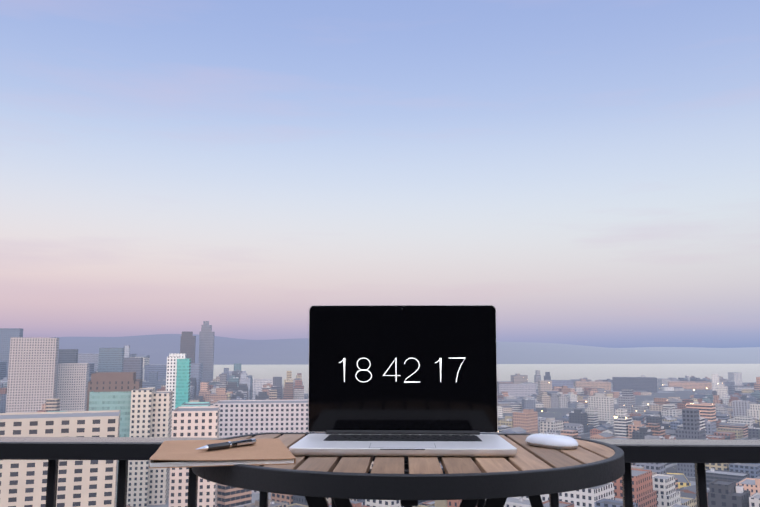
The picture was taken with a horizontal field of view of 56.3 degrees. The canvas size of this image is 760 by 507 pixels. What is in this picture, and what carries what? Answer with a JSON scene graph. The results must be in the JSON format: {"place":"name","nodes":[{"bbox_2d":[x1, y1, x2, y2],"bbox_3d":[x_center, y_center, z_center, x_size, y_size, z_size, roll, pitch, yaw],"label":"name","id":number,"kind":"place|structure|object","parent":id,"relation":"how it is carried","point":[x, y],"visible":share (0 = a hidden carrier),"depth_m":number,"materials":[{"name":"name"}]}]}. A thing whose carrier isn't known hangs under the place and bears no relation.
{"place":"outdoors","nodes":[
{"label":"outdoors","id":0,"kind":"place"},
{"bbox_2d":[0,0,759,347],"label":"sky","id":1,"kind":"structure","parent":0,"point":[585,172],"materials":[{"name":"blue"}]},
{"bbox_2d":[49,334,759,364],"bbox_3d":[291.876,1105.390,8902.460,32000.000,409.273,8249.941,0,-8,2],"label":"shore hills","id":2,"kind":"structure","parent":0,"point":[158,348],"depth_m":6288.11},
{"bbox_2d":[168,382,755,496],"bbox_3d":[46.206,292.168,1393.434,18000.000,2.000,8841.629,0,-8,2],"label":"city ground","id":3,"kind":"structure","parent":0,"point":[562,412],"depth_m":1327.45,"materials":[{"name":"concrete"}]},
{"bbox_2d":[0,321,759,506],"bbox_3d":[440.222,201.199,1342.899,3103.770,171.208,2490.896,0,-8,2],"label":"city buildings","id":4,"kind":"structure","parent":3,"relation":"on","point":[46,390],"depth_m":572.72,"materials":[{"name":"grey concrete"}]},
{"bbox_2d":[147,389,747,506],"bbox_3d":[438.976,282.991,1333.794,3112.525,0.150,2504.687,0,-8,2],"label":"city pavements","id":5,"kind":"structure","parent":3,"relation":"on","point":[255,496],"depth_m":504.20,"materials":[{"name":"grey concrete"}]},
{"bbox_2d":[213,364,759,393],"bbox_3d":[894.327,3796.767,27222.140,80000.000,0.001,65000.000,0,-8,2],"label":"bay water","id":6,"kind":"structure","parent":0,"point":[749,372],"depth_m":3566.33,"materials":[{"name":"grey liquid"}]},
{"bbox_3d":[0.015,1.372,0.290,7.000,0.240,2.600,0,-9,2],"label":"balcony slab","id":7,"kind":"object","parent":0,"visible":0},
{"bbox_2d":[0,437,759,506],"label":"railing","id":8,"kind":"object","parent":7,"relation":"on","point":[53,451],"visible":0.42,"depth_m":1.55,"materials":[{"name":"black metal"}]},
{"bbox_2d":[192,432,624,506],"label":"table frame","id":9,"kind":"object","parent":7,"relation":"on","point":[406,488],"visible":0.48,"depth_m":0.94,"materials":[{"name":"black metal"}]},
{"bbox_2d":[149,438,295,467],"bbox_3d":[-0.255,0.319,1.152,0.205,0.020,0.297,2,-8,-13],"label":"notebook","id":10,"kind":"object","parent":9,"relation":"on","point":[185,453],"visible":0.85,"depth_m":1.06,"materials":[{"name":"brown cardboard"}]},
{"bbox_2d":[195,439,255,450],"bbox_3d":[-0.248,0.311,1.151,0.014,0.012,0.141,-5,-9,30],"label":"pen","id":11,"kind":"object","parent":10,"relation":"on","point":[223,445],"visible":1,"depth_m":1.15,"materials":[{"name":"black"}]},
{"bbox_2d":[289,305,516,456],"bbox_3d":[0.039,0.211,1.250,0.359,0.257,0.247,0,-9,2],"label":"laptop","id":12,"kind":"object","parent":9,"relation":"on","point":[402,380],"visible":1,"depth_m":1.35,"materials":[{"name":"silver metal"}]},
{"bbox_2d":[228,434,614,473],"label":"table slats","id":13,"kind":"object","parent":9,"relation":"attached to","point":[528,457],"visible":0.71,"depth_m":1.07,"materials":[{"name":"brown wood"}]},
{"bbox_2d":[525,433,578,448],"bbox_3d":[0.304,0.332,1.262,0.057,0.022,0.113,4,-9,-29],"label":"computer mouse","id":14,"kind":"object","parent":9,"relation":"on","point":[549,440],"visible":0.98,"depth_m":1.23,"materials":[{"name":"grey plastic"}]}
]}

